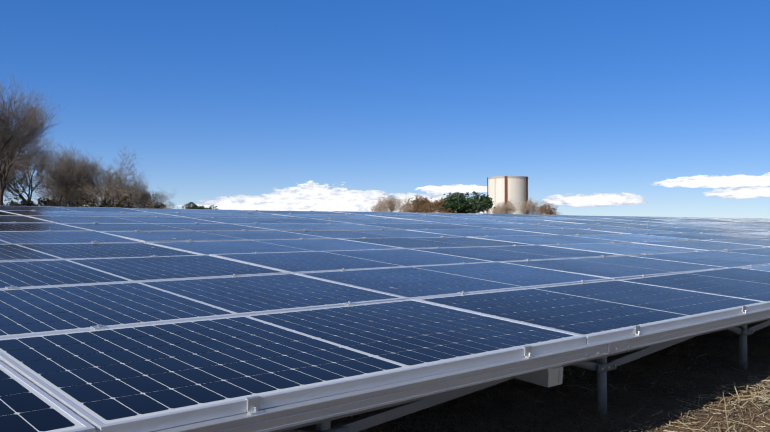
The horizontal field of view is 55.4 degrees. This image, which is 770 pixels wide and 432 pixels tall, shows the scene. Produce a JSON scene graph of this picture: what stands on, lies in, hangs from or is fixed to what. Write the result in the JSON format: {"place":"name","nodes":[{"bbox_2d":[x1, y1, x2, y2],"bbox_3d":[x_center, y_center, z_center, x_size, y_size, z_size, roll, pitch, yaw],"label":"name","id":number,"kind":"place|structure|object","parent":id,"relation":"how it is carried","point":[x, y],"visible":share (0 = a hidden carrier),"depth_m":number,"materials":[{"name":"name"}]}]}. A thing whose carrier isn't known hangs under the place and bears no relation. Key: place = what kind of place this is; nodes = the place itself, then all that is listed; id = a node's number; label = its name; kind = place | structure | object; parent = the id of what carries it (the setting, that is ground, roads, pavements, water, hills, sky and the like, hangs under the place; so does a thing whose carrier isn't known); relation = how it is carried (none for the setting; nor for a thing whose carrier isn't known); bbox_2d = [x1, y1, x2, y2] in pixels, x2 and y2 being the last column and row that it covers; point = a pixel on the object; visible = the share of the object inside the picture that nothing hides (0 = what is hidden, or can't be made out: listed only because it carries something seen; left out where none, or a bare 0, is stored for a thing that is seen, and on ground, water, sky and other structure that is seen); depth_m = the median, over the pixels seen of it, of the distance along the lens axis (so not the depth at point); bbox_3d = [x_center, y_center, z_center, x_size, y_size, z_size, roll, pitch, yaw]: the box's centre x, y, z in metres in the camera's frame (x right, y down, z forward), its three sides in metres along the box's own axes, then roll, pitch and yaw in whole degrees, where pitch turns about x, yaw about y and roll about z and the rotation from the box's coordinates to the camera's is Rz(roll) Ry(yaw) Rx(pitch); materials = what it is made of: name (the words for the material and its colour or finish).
{"place":"outdoors","nodes":[
{"label":"outdoors","id":0,"kind":"place"},
{"bbox_2d":[0,0,769,218],"label":"sky","id":1,"kind":"structure","parent":0,"point":[652,108],"materials":[{"name":"blue"}]},
{"label":"ground","id":2,"kind":"structure","parent":0,"visible":0},
{"bbox_2d":[3,169,28,201],"bbox_3d":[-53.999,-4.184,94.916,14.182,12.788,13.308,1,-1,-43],"label":"tree","id":3,"kind":"object","parent":2,"relation":"on","point":[8,199],"visible":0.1,"depth_m":97.64,"materials":[{"name":"brown plant"}]},
{"bbox_2d":[10,192,38,205],"bbox_3d":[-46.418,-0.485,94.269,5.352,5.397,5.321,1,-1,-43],"label":"hedge bush","id":4,"kind":"object","parent":2,"relation":"on","point":[19,204],"visible":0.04,"depth_m":93.50,"materials":[{"name":"green plant"}]},
{"bbox_2d":[0,64,62,168],"bbox_3d":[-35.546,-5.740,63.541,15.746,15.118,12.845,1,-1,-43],"label":"tree","id":5,"kind":"object","parent":2,"relation":"on","point":[5,143],"visible":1,"depth_m":66.30,"materials":[{"name":"brown plant"}]},
{"bbox_2d":[0,93,66,205],"bbox_3d":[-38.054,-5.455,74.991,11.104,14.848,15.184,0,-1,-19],"label":"tree","id":6,"kind":"object","parent":2,"relation":"on","point":[4,170],"visible":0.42,"depth_m":72.79,"materials":[{"name":"brown plant"}]},
{"bbox_2d":[0,134,72,205],"bbox_3d":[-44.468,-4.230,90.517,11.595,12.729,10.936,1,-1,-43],"label":"tree","id":7,"kind":"object","parent":2,"relation":"on","point":[13,174],"visible":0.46,"depth_m":91.60,"materials":[{"name":"brown plant"}]},
{"bbox_2d":[34,197,61,206],"bbox_3d":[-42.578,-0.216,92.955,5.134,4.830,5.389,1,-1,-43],"label":"hedge bush","id":8,"kind":"object","parent":2,"relation":"on","point":[50,203],"visible":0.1,"depth_m":92.43,"materials":[{"name":"green plant"}]},
{"bbox_2d":[21,144,94,206],"bbox_3d":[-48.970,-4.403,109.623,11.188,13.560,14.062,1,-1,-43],"label":"tree","id":9,"kind":"object","parent":2,"relation":"on","point":[46,176],"visible":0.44,"depth_m":108.24,"materials":[{"name":"brown plant"}]},
{"bbox_2d":[35,162,92,206],"bbox_3d":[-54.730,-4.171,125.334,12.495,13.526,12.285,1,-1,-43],"label":"tree","id":10,"kind":"object","parent":2,"relation":"on","point":[53,190],"visible":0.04,"depth_m":123.45,"materials":[{"name":"brown plant"}]},
{"bbox_2d":[34,143,102,206],"bbox_3d":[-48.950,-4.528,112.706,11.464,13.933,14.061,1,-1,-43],"label":"tree","id":11,"kind":"object","parent":2,"relation":"on","point":[73,163],"visible":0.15,"depth_m":110.31,"materials":[{"name":"brown plant"}]},
{"bbox_2d":[43,182,98,206],"bbox_3d":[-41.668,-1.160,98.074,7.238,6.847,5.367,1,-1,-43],"label":"bush","id":12,"kind":"object","parent":2,"relation":"on","point":[78,194],"visible":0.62,"depth_m":97.96,"materials":[{"name":"brown plant"}]},
{"bbox_2d":[75,194,98,206],"bbox_3d":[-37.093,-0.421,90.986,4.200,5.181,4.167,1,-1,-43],"label":"hedge bush","id":13,"kind":"object","parent":2,"relation":"on","point":[86,201],"visible":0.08,"depth_m":90.47,"materials":[{"name":"brown plant"}]},
{"bbox_2d":[81,182,125,206],"bbox_3d":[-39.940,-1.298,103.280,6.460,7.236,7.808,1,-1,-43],"label":"bush","id":14,"kind":"object","parent":2,"relation":"on","point":[98,199],"visible":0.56,"depth_m":102.86,"materials":[{"name":"brown plant"}]},
{"bbox_2d":[71,157,136,204],"bbox_3d":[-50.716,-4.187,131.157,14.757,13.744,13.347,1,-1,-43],"label":"tree","id":15,"kind":"object","parent":2,"relation":"on","point":[102,184],"visible":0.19,"depth_m":130.99,"materials":[{"name":"brown plant"}]},
{"bbox_2d":[60,145,150,206],"bbox_3d":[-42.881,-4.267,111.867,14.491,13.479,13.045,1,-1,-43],"label":"tree","id":16,"kind":"object","parent":2,"relation":"on","point":[121,185],"visible":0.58,"depth_m":110.87,"materials":[{"name":"brown plant"}]},
{"bbox_2d":[98,198,113,206],"bbox_3d":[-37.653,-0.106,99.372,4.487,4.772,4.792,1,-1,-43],"label":"hedge bush","id":17,"kind":"object","parent":2,"relation":"on","point":[105,204],"visible":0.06,"depth_m":99.30,"materials":[{"name":"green plant"}]},
{"bbox_2d":[109,194,135,207],"bbox_3d":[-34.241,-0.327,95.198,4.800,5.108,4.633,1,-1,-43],"label":"hedge bush","id":18,"kind":"object","parent":2,"relation":"on","point":[119,204],"visible":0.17,"depth_m":94.56,"materials":[{"name":"brown plant"}]},
{"bbox_2d":[115,186,146,208],"bbox_3d":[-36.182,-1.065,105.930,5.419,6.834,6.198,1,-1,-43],"label":"bush","id":19,"kind":"object","parent":2,"relation":"on","point":[133,200],"visible":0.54,"depth_m":105.88,"materials":[{"name":"brown plant"}]},
{"bbox_2d":[105,172,175,208],"bbox_3d":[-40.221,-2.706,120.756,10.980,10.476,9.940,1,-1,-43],"label":"tree","id":20,"kind":"object","parent":2,"relation":"on","point":[145,196],"visible":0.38,"depth_m":120.03,"materials":[{"name":"brown plant"}]},
{"bbox_2d":[133,190,158,208],"bbox_3d":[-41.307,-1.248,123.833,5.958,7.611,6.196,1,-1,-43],"label":"bush","id":21,"kind":"object","parent":2,"relation":"on","point":[144,203],"visible":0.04,"depth_m":123.78,"materials":[{"name":"brown plant"}]},
{"bbox_2d":[136,197,156,208],"bbox_3d":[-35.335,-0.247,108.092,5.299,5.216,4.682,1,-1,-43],"label":"bush","id":22,"kind":"object","parent":2,"relation":"on","point":[146,202],"visible":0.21,"depth_m":107.35,"materials":[{"name":"brown plant"}]},
{"bbox_2d":[146,202,166,208],"bbox_3d":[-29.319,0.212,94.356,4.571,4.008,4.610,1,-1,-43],"label":"hedge bush","id":23,"kind":"object","parent":2,"relation":"on","point":[159,207],"depth_m":93.94,"materials":[{"name":"green plant"}]},
{"bbox_2d":[182,202,198,208],"bbox_3d":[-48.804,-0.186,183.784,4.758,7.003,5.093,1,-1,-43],"label":"bush","id":24,"kind":"object","parent":2,"relation":"on","point":[194,205],"visible":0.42,"depth_m":183.24,"materials":[{"name":"green plant"}]},
{"bbox_2d":[370,197,391,211],"bbox_3d":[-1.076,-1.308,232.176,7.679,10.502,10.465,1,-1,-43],"label":"bush","id":25,"kind":"object","parent":2,"relation":"on","point":[382,208],"visible":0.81,"depth_m":230.76,"materials":[{"name":"beige plant"}]},
{"bbox_2d":[5,208,769,431],"bbox_3d":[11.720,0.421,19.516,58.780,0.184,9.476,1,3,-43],"label":"mount frame","id":26,"kind":"object","parent":2,"relation":"on","point":[544,369],"visible":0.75,"depth_m":2.46,"materials":[{"name":"metal"}]},
{"bbox_2d":[0,206,769,431],"bbox_3d":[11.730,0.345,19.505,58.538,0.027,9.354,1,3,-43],"label":"solar panels","id":27,"kind":"object","parent":26,"relation":"on","point":[108,376],"visible":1,"depth_m":3.91,"materials":[{"name":"blue"}]},
{"bbox_2d":[0,206,769,431],"bbox_3d":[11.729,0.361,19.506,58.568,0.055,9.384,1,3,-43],"label":"solar panel frames","id":28,"kind":"structure","parent":26,"relation":"on","point":[89,422],"depth_m":2.84,"materials":[{"name":"metal"}]},
{"bbox_2d":[377,193,404,211],"bbox_3d":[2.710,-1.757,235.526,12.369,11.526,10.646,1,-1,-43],"label":"bush","id":29,"kind":"object","parent":2,"relation":"on","point":[392,204],"visible":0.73,"depth_m":233.87,"materials":[{"name":"beige plant"}]},
{"bbox_2d":[398,199,416,212],"bbox_3d":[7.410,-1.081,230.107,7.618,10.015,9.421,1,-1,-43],"label":"bush","id":30,"kind":"object","parent":2,"relation":"on","point":[405,207],"visible":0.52,"depth_m":229.20,"materials":[{"name":"beige plant"}]},
{"bbox_2d":[405,195,431,212],"bbox_3d":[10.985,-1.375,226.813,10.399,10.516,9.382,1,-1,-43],"label":"bush","id":31,"kind":"object","parent":2,"relation":"on","point":[418,203],"visible":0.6,"depth_m":224.77,"materials":[{"name":"brown plant"}]},
{"bbox_2d":[416,198,451,212],"bbox_3d":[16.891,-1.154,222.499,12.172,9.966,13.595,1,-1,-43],"label":"bush","id":32,"kind":"object","parent":2,"relation":"on","point":[434,207],"visible":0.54,"depth_m":220.43,"materials":[{"name":"brown plant"}]},
{"bbox_2d":[439,191,495,213],"bbox_3d":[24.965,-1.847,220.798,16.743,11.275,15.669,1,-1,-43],"label":"bush","id":33,"kind":"object","parent":2,"relation":"on","point":[456,202],"visible":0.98,"depth_m":218.65,"materials":[{"name":"green plant"}]},
{"bbox_2d":[483,203,500,213],"bbox_3d":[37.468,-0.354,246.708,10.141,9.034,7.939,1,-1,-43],"label":"bush","id":34,"kind":"object","parent":2,"relation":"on","point":[494,211],"visible":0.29,"depth_m":246.38,"materials":[{"name":"brown plant"}]},
{"bbox_2d":[495,199,517,213],"bbox_3d":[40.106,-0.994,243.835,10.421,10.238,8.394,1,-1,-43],"label":"bush","id":35,"kind":"object","parent":2,"relation":"on","point":[503,209],"visible":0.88,"depth_m":243.15,"materials":[{"name":"beige plant"}]},
{"bbox_2d":[487,176,527,213],"bbox_3d":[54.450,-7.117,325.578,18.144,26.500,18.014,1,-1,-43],"label":"storage tank","id":36,"kind":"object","parent":2,"relation":"on","point":[500,189],"depth_m":317.84,"materials":[{"name":"metal"}]},
{"bbox_2d":[270,318,769,431],"bbox_3d":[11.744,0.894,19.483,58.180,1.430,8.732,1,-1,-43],"label":"mount posts","id":37,"kind":"object","parent":2,"relation":"on","point":[602,365],"visible":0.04,"depth_m":3.09,"materials":[{"name":"metal"}]},
{"bbox_2d":[518,197,537,214],"bbox_3d":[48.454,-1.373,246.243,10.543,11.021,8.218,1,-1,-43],"label":"bush","id":38,"kind":"object","parent":2,"relation":"on","point":[529,204],"visible":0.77,"depth_m":244.83,"materials":[{"name":"brown plant"}]},
{"bbox_2d":[295,322,769,431],"bbox_3d":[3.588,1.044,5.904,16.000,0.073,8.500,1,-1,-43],"label":"soil patch","id":39,"kind":"object","parent":2,"relation":"on","point":[502,407],"visible":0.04,"depth_m":4.00,"materials":[{"name":"brown soil"}]},
{"bbox_2d":[312,323,769,431],"bbox_3d":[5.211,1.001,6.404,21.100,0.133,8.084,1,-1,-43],"label":"straw litter","id":40,"kind":"object","parent":39,"relation":"on","point":[753,396],"visible":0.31,"depth_m":3.92,"materials":[{"name":"beige plant"}]},
{"bbox_2d":[530,199,552,214],"bbox_3d":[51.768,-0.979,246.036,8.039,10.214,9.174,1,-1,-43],"label":"bush","id":41,"kind":"object","parent":2,"relation":"on","point":[537,212],"visible":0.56,"depth_m":245.34,"materials":[{"name":"brown plant"}]},
{"bbox_2d":[538,203,561,214],"bbox_3d":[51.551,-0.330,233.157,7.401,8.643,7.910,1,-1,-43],"label":"bush","id":42,"kind":"object","parent":2,"relation":"on","point":[548,211],"visible":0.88,"depth_m":232.43,"materials":[{"name":"brown plant"}]}
]}

